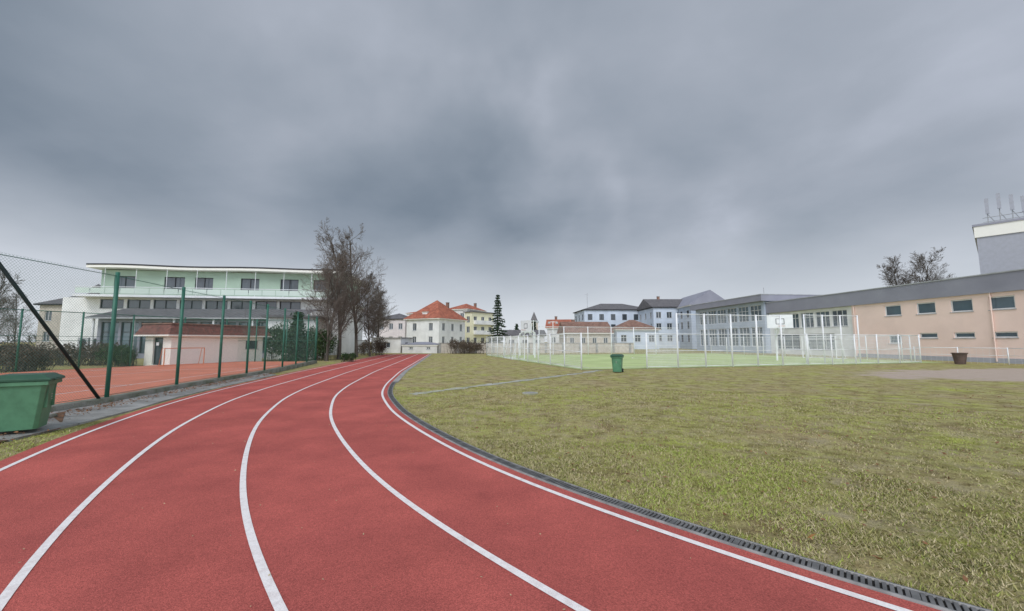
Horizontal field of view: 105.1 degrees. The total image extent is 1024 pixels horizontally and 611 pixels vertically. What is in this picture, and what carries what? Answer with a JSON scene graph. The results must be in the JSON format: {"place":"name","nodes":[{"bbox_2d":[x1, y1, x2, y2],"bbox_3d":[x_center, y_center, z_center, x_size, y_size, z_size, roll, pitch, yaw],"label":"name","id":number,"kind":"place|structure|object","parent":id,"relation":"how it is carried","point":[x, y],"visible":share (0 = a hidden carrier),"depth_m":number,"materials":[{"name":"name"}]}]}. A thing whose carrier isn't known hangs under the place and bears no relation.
{"place":"outdoors","nodes":[
{"label":"outdoors","id":0,"kind":"place"},
{"bbox_2d":[36,305,61,349],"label":"walls","id":1,"kind":"structure","parent":0,"point":[51,322],"depth_m":54.99,"materials":[{"name":"beige paint"}]},
{"bbox_2d":[84,308,322,357],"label":"glazed wing","id":2,"kind":"structure","parent":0,"point":[212,312],"depth_m":35.96,"materials":[{"name":"glass"}]},
{"bbox_2d":[101,322,265,352],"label":"window frames","id":3,"kind":"structure","parent":2,"relation":"in","point":[103,322],"depth_m":35.86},
{"bbox_2d":[102,323,265,352],"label":"window glass","id":4,"kind":"structure","parent":2,"relation":"in","point":[127,325],"depth_m":35.77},
{"bbox_2d":[59,297,362,355],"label":"walls","id":5,"kind":"structure","parent":0,"point":[348,342],"depth_m":41.02,"materials":[{"name":"white paint"}]},
{"bbox_2d":[103,268,311,295],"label":"balcony posts","id":6,"kind":"object","parent":5,"relation":"on","point":[196,280],"visible":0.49,"depth_m":42.05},
{"bbox_2d":[75,287,324,295],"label":"balcony panels","id":7,"kind":"object","parent":6,"relation":"attached to","point":[237,292],"visible":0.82,"depth_m":41.40,"materials":[{"name":"green glass"}]},
{"bbox_2d":[80,286,342,290],"bbox_3d":[-31.505,-1.802,41.575,25.850,0.068,0.068,1,-5,-8],"label":"balcony rail","id":8,"kind":"object","parent":6,"relation":"attached to","point":[196,288],"visible":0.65,"depth_m":41.41,"materials":[{"name":"metal"}]},
{"bbox_2d":[86,265,363,285],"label":"roof slab","id":9,"kind":"structure","parent":6,"relation":"on","point":[159,268],"depth_m":42.52,"materials":[{"name":"beige paint"}]},
{"bbox_2d":[86,263,320,269],"bbox_3d":[-31.478,-4.147,42.470,25.600,0.230,0.239,1,-5,-8],"label":"roof edge","id":10,"kind":"object","parent":9,"relation":"attached to","point":[193,266],"visible":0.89,"depth_m":42.10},
{"bbox_2d":[100,276,324,308],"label":"window frames","id":11,"kind":"structure","parent":5,"relation":"on","point":[198,300],"depth_m":42.66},
{"bbox_2d":[102,277,325,308],"bbox_3d":[-32.213,-1.294,43.100,22.200,3.500,0.400,1,-5,-8],"label":"window glass","id":12,"kind":"object","parent":11,"relation":"in","point":[180,282],"visible":0.54,"depth_m":42.87,"materials":[{"name":"glass"}]},
{"bbox_2d":[72,294,365,307],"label":"balcony slab","id":13,"kind":"structure","parent":5,"relation":"attached to","point":[207,297],"depth_m":41.46,"materials":[{"name":"concrete"}]},
{"bbox_2d":[100,270,359,302],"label":"walls","id":14,"kind":"structure","parent":5,"relation":"on","point":[269,280],"depth_m":43.24,"materials":[{"name":"green paint"}]},
{"bbox_2d":[371,337,413,352],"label":"garage","id":15,"kind":"structure","parent":0,"point":[393,344],"depth_m":51.40,"materials":[{"name":"paint"}]},
{"bbox_2d":[406,319,464,342],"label":"walls","id":16,"kind":"structure","parent":0,"point":[422,333],"depth_m":73.86,"materials":[{"name":"white paint"}]},
{"bbox_2d":[403,312,467,320],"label":"eaves","id":17,"kind":"object","parent":16,"relation":"on","point":[435,318],"visible":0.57,"depth_m":74.05,"materials":[{"name":"beige paint"}]},
{"bbox_2d":[404,300,466,319],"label":"roof","id":18,"kind":"structure","parent":17,"relation":"on","point":[437,309],"depth_m":75.46,"materials":[{"name":"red tile"}]},
{"bbox_2d":[413,323,461,342],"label":"window glass","id":19,"kind":"object","parent":16,"relation":"in","point":[430,328],"visible":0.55,"depth_m":73.37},
{"bbox_2d":[0,354,940,610],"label":"running track","id":20,"kind":"structure","parent":0,"point":[125,540],"depth_m":3.34,"materials":[{"name":"rubber"}]},
{"bbox_2d":[0,354,911,610],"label":"lane markings","id":21,"kind":"object","parent":20,"relation":"on","point":[272,591],"visible":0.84,"depth_m":3.28,"materials":[{"name":"paint"}]},
{"bbox_2d":[465,312,493,342],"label":"walls","id":22,"kind":"structure","parent":0,"point":[471,324],"depth_m":85.88,"materials":[{"name":"yellow paint"}]},
{"bbox_2d":[450,304,484,310],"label":"roof","id":23,"kind":"structure","parent":22,"relation":"on","point":[465,306],"depth_m":90.69,"materials":[{"name":"red tile"}]},
{"bbox_2d":[467,317,490,342],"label":"window glass","id":24,"kind":"object","parent":22,"relation":"in","point":[475,329],"visible":0.4,"depth_m":85.62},
{"bbox_2d":[474,320,493,334],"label":"balconies","id":25,"kind":"structure","parent":22,"relation":"attached to","point":[480,332],"depth_m":85.96,"materials":[{"name":"white paint"}]},
{"bbox_2d":[409,370,601,394],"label":"path","id":26,"kind":"structure","parent":0,"point":[415,393],"depth_m":14.64,"materials":[{"name":"concrete"}]},
{"bbox_2d":[0,342,1023,610],"bbox_3d":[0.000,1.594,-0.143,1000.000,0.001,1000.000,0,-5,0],"label":"ground","id":27,"kind":"structure","parent":0,"point":[974,384],"depth_m":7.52,"materials":[{"name":"green plant"}]},
{"bbox_2d":[0,270,23,334],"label":"bare tree","id":28,"kind":"object","parent":27,"relation":"on","point":[5,290],"visible":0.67,"depth_m":27.13,"materials":[{"name":"brown plant"}]},
{"bbox_2d":[0,291,38,343],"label":"bare tree","id":29,"kind":"object","parent":27,"relation":"on","point":[15,318],"visible":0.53,"depth_m":45.66,"materials":[{"name":"brown plant"}]},
{"bbox_2d":[0,342,60,372],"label":"bare hedge","id":30,"kind":"object","parent":27,"relation":"on","point":[22,356],"visible":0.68,"depth_m":20.17,"materials":[{"name":"brown plant"}]},
{"bbox_2d":[0,411,65,441],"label":"soil bed","id":31,"kind":"object","parent":27,"relation":"on","point":[59,417],"visible":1,"depth_m":7.78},
{"bbox_2d":[0,330,124,366],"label":"bare hedge","id":32,"kind":"object","parent":27,"relation":"on","point":[90,355],"visible":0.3,"depth_m":25.48,"materials":[{"name":"brown plant"}]},
{"bbox_2d":[75,338,96,355],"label":"wall","id":33,"kind":"structure","parent":27,"relation":"on","point":[83,340],"depth_m":37.43,"materials":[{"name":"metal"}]},
{"bbox_2d":[92,343,138,366],"bbox_3d":[-24.476,3.088,24.470,2.358,1.510,1.972,0,-5,0],"label":"evergreen shrub","id":34,"kind":"object","parent":27,"relation":"on","point":[119,357],"visible":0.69,"depth_m":24.28,"materials":[{"name":"green plant"}]},
{"bbox_2d":[0,373,275,441],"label":"slabs","id":35,"kind":"structure","parent":27,"relation":"on","point":[72,419],"depth_m":8.86,"materials":[{"name":"concrete"}]},
{"bbox_2d":[0,372,64,431],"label":"wheelie bin","id":36,"kind":"object","parent":35,"relation":"on","point":[27,401],"visible":1,"depth_m":6.58,"materials":[{"name":"green plastic"}]},
{"bbox_2d":[0,372,284,444],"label":"leaf litter","id":37,"kind":"object","parent":35,"relation":"on","point":[111,404],"visible":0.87,"depth_m":9.97,"materials":[{"name":"brown plant"}]},
{"bbox_2d":[0,361,301,403],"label":"tennis court","id":38,"kind":"object","parent":27,"relation":"on","point":[150,380],"visible":0.34,"depth_m":16.99,"materials":[{"name":"soil"}]},
{"bbox_2d":[55,365,277,394],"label":"court markings","id":39,"kind":"object","parent":38,"relation":"on","point":[132,384],"visible":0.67,"depth_m":15.58,"materials":[{"name":"paint"}]},
{"bbox_2d":[158,347,204,365],"bbox_3d":[-20.399,3.151,24.254,0.740,1.079,2.049,-3,-6,30],"label":"handball goal","id":40,"kind":"object","parent":38,"relation":"on","point":[180,357],"visible":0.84,"depth_m":24.13,"materials":[{"name":"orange metal"}]},
{"bbox_2d":[0,253,317,404],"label":"tennis court fence","id":41,"kind":"object","parent":27,"relation":"on","point":[114,315],"visible":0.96,"depth_m":10.20,"materials":[{"name":"metal"}]},
{"bbox_2d":[0,308,317,372],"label":"court back fence","id":42,"kind":"object","parent":27,"relation":"on","point":[80,346],"visible":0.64,"depth_m":21.86,"materials":[{"name":"metal"}]},
{"bbox_2d":[50,360,316,411],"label":"kerb wall","id":43,"kind":"structure","parent":27,"relation":"on","point":[82,403],"depth_m":11.60,"materials":[{"name":"concrete"}]},
{"bbox_2d":[134,323,271,365],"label":"tennis pavilion","id":44,"kind":"structure","parent":27,"relation":"on","point":[215,344],"depth_m":25.94,"materials":[{"name":"beige paint"}]},
{"bbox_2d":[155,339,254,363],"bbox_3d":[-20.780,3.114,27.255,0.871,1.720,5.942,-3,-6,32],"label":"window glass","id":45,"kind":"structure","parent":44,"relation":"in","point":[157,359],"depth_m":24.89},
{"bbox_2d":[262,317,303,360],"bbox_3d":[-18.616,2.365,31.349,4.339,4.120,4.264,0,-5,0],"label":"evergreen shrub","id":46,"kind":"object","parent":27,"relation":"on","point":[278,342],"visible":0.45,"depth_m":31.10,"materials":[{"name":"green plant"}]},
{"bbox_2d":[278,310,312,361],"bbox_3d":[-17.146,2.491,31.368,2.383,4.209,2.555,0,-5,0],"label":"spruce tree","id":47,"kind":"object","parent":27,"relation":"on","point":[300,336],"visible":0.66,"depth_m":31.16,"materials":[{"name":"green plant"}]},
{"bbox_2d":[261,315,330,359],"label":"clubhouse","id":48,"kind":"structure","parent":27,"relation":"on","point":[305,318],"depth_m":34.10,"materials":[{"name":"white paint"}]},
{"bbox_2d":[293,326,340,360],"bbox_3d":[-16.024,3.059,32.075,3.860,3.032,4.243,2,-6,-26],"label":"evergreen shrub","id":49,"kind":"object","parent":27,"relation":"on","point":[320,343],"visible":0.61,"depth_m":31.82,"materials":[{"name":"green plant"}]},
{"bbox_2d":[298,247,358,360],"bbox_3d":[-14.743,-0.031,31.969,4.355,9.190,4.637,0,-5,0],"label":"bare tree","id":50,"kind":"object","parent":27,"relation":"on","point":[330,276],"visible":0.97,"depth_m":31.61,"materials":[{"name":"brown plant"}]},
{"bbox_2d":[316,251,356,356],"bbox_3d":[-16.416,-0.037,36.962,4.093,10.096,5.383,3,-6,-28],"label":"bare tree","id":51,"kind":"object","parent":27,"relation":"on","point":[347,272],"visible":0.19,"depth_m":36.49,"materials":[{"name":"brown plant"}]},
{"bbox_2d":[299,218,381,359],"bbox_3d":[-14.838,-1.558,34.839,6.307,12.747,8.517,4,-7,-38],"label":"bare tree","id":52,"kind":"object","parent":27,"relation":"on","point":[350,301],"visible":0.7,"depth_m":34.89,"materials":[{"name":"brown plant"}]},
{"bbox_2d":[340,352,356,361],"bbox_3d":[-12.489,3.922,29.948,1.315,0.786,1.159,0,-5,0],"label":"evergreen shrub","id":53,"kind":"object","parent":27,"relation":"on","point":[347,357],"visible":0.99,"depth_m":29.80,"materials":[{"name":"green plant"}]},
{"bbox_2d":[318,223,394,356],"bbox_3d":[-15.320,-1.722,38.597,7.064,13.746,9.324,0,-5,0],"label":"bare tree","id":54,"kind":"object","parent":27,"relation":"on","point":[356,321],"visible":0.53,"depth_m":38.38,"materials":[{"name":"brown plant"}]},
{"bbox_2d":[352,271,388,355],"bbox_3d":[-14.830,0.874,40.207,3.566,8.863,5.052,4,-6,-35],"label":"bare tree","id":55,"kind":"object","parent":27,"relation":"on","point":[370,312],"visible":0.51,"depth_m":40.28,"materials":[{"name":"brown plant"}]},
{"bbox_2d":[358,335,388,355],"bbox_3d":[-15.593,4.440,43.751,3.714,2.215,2.813,0,-5,0],"label":"bare hedge","id":56,"kind":"object","parent":27,"relation":"on","point":[379,345],"visible":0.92,"depth_m":43.48,"materials":[{"name":"brown plant"}]},
{"bbox_2d":[363,283,392,348],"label":"bare tree","id":57,"kind":"object","parent":27,"relation":"on","point":[380,291],"visible":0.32,"depth_m":70.81,"materials":[{"name":"brown plant"}]},
{"bbox_2d":[365,290,398,336],"bbox_3d":[-21.263,2.265,61.157,4.850,9.845,5.616,-3,-6,28],"label":"bare tree","id":58,"kind":"object","parent":27,"relation":"on","point":[379,324],"visible":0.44,"depth_m":61.60,"materials":[{"name":"brown plant"}]},
{"bbox_2d":[377,313,406,336],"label":"white villa","id":59,"kind":"object","parent":27,"relation":"on","point":[397,327],"visible":0.32,"depth_m":92.33,"materials":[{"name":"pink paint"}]},
{"bbox_2d":[393,354,431,381],"bbox_3d":[-7.172,4.380,30.987,0.425,0.001,32.587,1,-5,-9],"label":"track edging","id":60,"kind":"object","parent":27,"relation":"on","point":[400,376],"visible":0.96,"depth_m":20.64,"materials":[{"name":"concrete"}]},
{"bbox_2d":[401,342,438,352],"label":"garden shed","id":61,"kind":"structure","parent":27,"relation":"on","point":[423,347],"depth_m":50.53,"materials":[{"name":"paint"}]},
{"bbox_2d":[443,338,490,353],"bbox_3d":[-5.573,4.903,48.774,6.004,2.218,2.327,0,-5,0],"label":"bare hedge","id":62,"kind":"object","parent":27,"relation":"on","point":[470,347],"visible":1,"depth_m":48.47,"materials":[{"name":"brown plant"}]},
{"bbox_2d":[487,295,507,342],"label":"spruce tree","id":63,"kind":"object","parent":27,"relation":"on","point":[497,316],"visible":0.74,"depth_m":59.85,"materials":[{"name":"green plant"}]},
{"bbox_2d":[486,337,537,355],"bbox_3d":[0.154,4.482,43.411,6.080,2.050,0.081,1,-5,-14],"label":"pitch fence","id":64,"kind":"object","parent":27,"relation":"on","point":[495,343],"visible":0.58,"depth_m":43.11,"materials":[{"name":"metal"}]},
{"bbox_2d":[502,330,545,342],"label":"garage block","id":65,"kind":"structure","parent":27,"relation":"on","point":[517,332],"depth_m":70.20,"materials":[{"name":"paint"}]},
{"bbox_2d":[439,343,630,352],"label":"piers","id":66,"kind":"structure","parent":27,"relation":"on","point":[613,347],"depth_m":51.85,"materials":[{"name":"concrete"}]},
{"bbox_2d":[441,343,633,352],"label":"wall","id":67,"kind":"structure","parent":27,"relation":"on","point":[604,347],"depth_m":51.99,"materials":[{"name":"beige paint"}]},
{"bbox_2d":[547,329,558,342],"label":"walls","id":68,"kind":"structure","parent":27,"relation":"on","point":[551,331],"depth_m":77.64,"materials":[{"name":"paint"}]},
{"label":"eaves","id":69,"kind":"object","parent":68,"relation":"on","visible":0},
{"bbox_2d":[545,319,570,327],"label":"roof","id":70,"kind":"structure","parent":69,"relation":"on","point":[552,322],"depth_m":79.56,"materials":[{"name":"red tile"}]},
{"bbox_2d":[559,334,610,342],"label":"walls","id":71,"kind":"structure","parent":27,"relation":"on","point":[588,337],"depth_m":62.06,"materials":[{"name":"beige paint"}]},
{"bbox_2d":[557,333,613,333],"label":"eaves","id":72,"kind":"object","parent":71,"relation":"on","point":[588,333],"visible":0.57,"depth_m":61.86,"materials":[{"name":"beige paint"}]},
{"bbox_2d":[557,322,613,332],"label":"roof","id":73,"kind":"structure","parent":72,"relation":"on","point":[583,326],"depth_m":63.56,"materials":[{"name":"brown tile"}]},
{"bbox_2d":[539,326,676,354],"bbox_3d":[11.770,4.153,46.453,18.092,3.250,0.097,1,-5,-14],"label":"pitch ball stop fence","id":74,"kind":"object","parent":27,"relation":"on","point":[608,337],"visible":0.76,"depth_m":46.67,"materials":[{"name":"metal"}]},
{"bbox_2d":[610,354,623,371],"bbox_3d":[5.351,2.936,19.919,0.590,0.919,0.735,-2,-6,25],"label":"wheelie bin","id":75,"kind":"object","parent":27,"relation":"on","point":[617,361],"visible":1,"depth_m":19.71,"materials":[{"name":"green plastic"}]},
{"bbox_2d":[612,330,658,348],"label":"walls","id":76,"kind":"structure","parent":27,"relation":"on","point":[641,344],"depth_m":74.79,"materials":[{"name":"white paint"}]},
{"bbox_2d":[612,320,654,329],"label":"roof","id":77,"kind":"structure","parent":76,"relation":"on","point":[631,323],"depth_m":76.53,"materials":[{"name":"brown tile"}]},
{"bbox_2d":[639,308,679,347],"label":"walls","id":78,"kind":"structure","parent":27,"relation":"on","point":[663,320],"depth_m":83.09,"materials":[{"name":"white paint"}]},
{"bbox_2d":[640,312,678,340],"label":"window glass","id":79,"kind":"object","parent":78,"relation":"in","point":[668,316],"visible":0.33,"depth_m":83.26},
{"bbox_2d":[637,299,682,309],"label":"roof","id":80,"kind":"structure","parent":78,"relation":"on","point":[646,303],"depth_m":86.47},
{"bbox_2d":[387,382,992,610],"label":"drain grate","id":81,"kind":"object","parent":27,"relation":"on","point":[934,601],"visible":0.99,"depth_m":3.09,"materials":[{"name":"metal"}]},
{"bbox_2d":[398,372,1023,581],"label":"fallen leaves","id":82,"kind":"object","parent":27,"relation":"on","point":[964,577],"visible":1,"depth_m":7.24,"materials":[{"name":"plant"}]},
{"bbox_2d":[487,353,938,369],"bbox_3d":[14.553,4.795,35.673,30.240,0.001,22.072,1,-5,-14],"label":"sports pitch","id":83,"kind":"object","parent":27,"relation":"on","point":[595,361],"visible":0.6,"depth_m":31.50,"materials":[{"name":"green"}]},
{"bbox_2d":[504,336,524,358],"bbox_3d":[0.156,3.751,35.189,1.163,2.046,3.079,1,-5,-15],"label":"football goal","id":84,"kind":"object","parent":83,"relation":"on","point":[514,347],"visible":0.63,"depth_m":34.51,"materials":[{"name":"white paint"}]},
{"bbox_2d":[521,320,535,357],"bbox_3d":[1.341,3.150,36.690,1.402,3.500,1.413,-2,-5,20],"label":"basketball hoop","id":85,"kind":"object","parent":83,"relation":"on","point":[525,325],"visible":1,"depth_m":36.84,"materials":[{"name":"white paint"}]},
{"bbox_2d":[487,333,581,368],"bbox_3d":[0.550,3.475,32.212,0.080,2.050,22.081,2,-5,-17],"label":"pitch fence","id":86,"kind":"object","parent":83,"relation":"on","point":[560,336],"visible":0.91,"depth_m":27.93,"materials":[{"name":"metal"}]},
{"bbox_2d":[645,333,677,368],"bbox_3d":[8.835,2.650,23.043,2.181,2.050,0.081,1,-5,-14],"label":"pitch fence","id":87,"kind":"object","parent":83,"relation":"on","point":[659,366],"visible":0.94,"depth_m":22.97,"materials":[{"name":"metal"}]},
{"bbox_2d":[675,313,783,367],"bbox_3d":[13.627,2.163,24.329,7.895,3.250,0.097,1,-5,-14],"label":"pitch ball stop fence","id":88,"kind":"object","parent":83,"relation":"on","point":[731,337],"visible":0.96,"depth_m":24.27,"materials":[{"name":"metal"}]},
{"bbox_2d":[767,315,792,359],"bbox_3d":[21.158,2.564,31.015,1.402,3.650,1.413,2,-6,-25],"label":"basketball hoop","id":89,"kind":"object","parent":83,"relation":"on","point":[786,321],"visible":0.77,"depth_m":31.06,"materials":[{"name":"white paint"}]},
{"bbox_2d":[710,336,900,359],"bbox_3d":[28.247,4.231,40.621,0.076,2.050,19.578,2,-5,-17],"label":"pitch fence","id":90,"kind":"object","parent":83,"relation":"on","point":[763,348],"visible":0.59,"depth_m":38.40,"materials":[{"name":"metal"}]},
{"bbox_2d":[801,336,845,358],"bbox_3d":[28.391,3.804,35.781,1.163,2.046,3.079,1,-5,-15],"label":"football goal","id":91,"kind":"object","parent":83,"relation":"on","point":[820,346],"visible":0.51,"depth_m":36.26,"materials":[{"name":"white paint"}]},
{"bbox_2d":[803,314,860,363],"bbox_3d":[22.850,2.388,27.943,5.086,3.450,0.087,1,-5,-14],"label":"pitch ball stop fence","id":92,"kind":"object","parent":83,"relation":"on","point":[839,323],"visible":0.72,"depth_m":27.93,"materials":[{"name":"metal"}]},
{"bbox_2d":[782,334,921,365],"bbox_3d":[24.708,3.038,27.360,15.153,2.050,2.148,2,-6,-24],"label":"pitch fence","id":93,"kind":"object","parent":83,"relation":"on","point":[877,349],"visible":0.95,"depth_m":26.94,"materials":[{"name":"metal"}]},
{"bbox_2d":[689,288,822,352],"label":"sports hall","id":94,"kind":"structure","parent":27,"relation":"on","point":[750,305],"depth_m":55.50,"materials":[{"name":"grey paint"}]},
{"bbox_2d":[700,305,762,345],"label":"window glass","id":95,"kind":"structure","parent":94,"relation":"in","point":[741,310],"depth_m":56.52,"materials":[{"name":"glass"}]},
{"bbox_2d":[700,305,762,346],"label":"window frames","id":96,"kind":"structure","parent":94,"relation":"in","point":[754,310],"depth_m":56.47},
{"bbox_2d":[765,269,1023,363],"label":"salmon gymnasium","id":97,"kind":"structure","parent":27,"relation":"on","point":[974,314],"depth_m":32.70,"materials":[{"name":"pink paint"}]},
{"bbox_2d":[778,296,1016,348],"bbox_3d":[34.622,2.139,36.055,0.210,4.200,27.338,0,-5,-5],"label":"window glass","id":98,"kind":"structure","parent":97,"relation":"in","point":[1002,302],"depth_m":35.36,"materials":[{"name":"glass"}]},
{"bbox_2d":[777,295,1017,349],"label":"window frames","id":99,"kind":"structure","parent":97,"relation":"in","point":[805,317],"depth_m":33.32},
{"bbox_2d":[876,254,920,285],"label":"bare tree","id":100,"kind":"object","parent":27,"relation":"on","point":[894,272],"visible":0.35,"depth_m":60.01,"materials":[{"name":"brown plant"}]},
{"bbox_2d":[881,246,956,284],"bbox_3d":[63.672,-0.893,60.541,8.233,16.027,9.157,0,-5,0],"label":"bare tree","id":101,"kind":"object","parent":27,"relation":"on","point":[923,264],"visible":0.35,"depth_m":60.19,"materials":[{"name":"brown plant"}]},
{"bbox_2d":[951,353,967,363],"bbox_3d":[30.600,3.607,26.785,0.800,0.755,0.800,0,-5,0],"label":"litter bin","id":102,"kind":"object","parent":27,"relation":"on","point":[959,358],"visible":1,"depth_m":26.57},
{"bbox_2d":[913,347,1023,364],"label":"yard fence","id":103,"kind":"object","parent":27,"relation":"on","point":[1007,348],"visible":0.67,"depth_m":27.56,"materials":[{"name":"metal"}]},
{"bbox_2d":[972,193,1023,273],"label":"tower block","id":104,"kind":"structure","parent":27,"relation":"on","point":[1000,245],"depth_m":44.53,"materials":[{"name":"grey paint"}]},
{"bbox_2d":[0,0,1023,341],"label":"sky","id":105,"kind":"structure","parent":0,"point":[550,158],"materials":[{"name":"grey"}]},
{"bbox_2d":[574,310,638,325],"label":"walls","id":106,"kind":"structure","parent":0,"point":[618,320],"depth_m":92.51,"materials":[{"name":"white paint"}]},
{"bbox_2d":[573,304,637,312],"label":"roof","id":107,"kind":"structure","parent":106,"relation":"on","point":[611,306],"depth_m":94.99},
{"bbox_2d":[588,314,637,327],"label":"window glass","id":108,"kind":"object","parent":106,"relation":"in","point":[612,317],"visible":0.23,"depth_m":92.59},
{"bbox_2d":[678,306,696,348],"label":"walls","id":109,"kind":"structure","parent":0,"point":[684,310],"depth_m":78.12,"materials":[{"name":"blue paint"}]},
{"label":"eaves","id":110,"kind":"object","parent":109,"relation":"on","visible":0},
{"bbox_2d":[677,290,724,307],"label":"roof","id":111,"kind":"structure","parent":110,"relation":"on","point":[705,297],"depth_m":75.91,"materials":[{"name":"metal"}]},
{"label":"eaves","id":112,"kind":"object","parent":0,"visible":0},
{"bbox_2d":[34,293,99,303],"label":"roof","id":113,"kind":"structure","parent":112,"relation":"on","point":[57,301],"depth_m":55.54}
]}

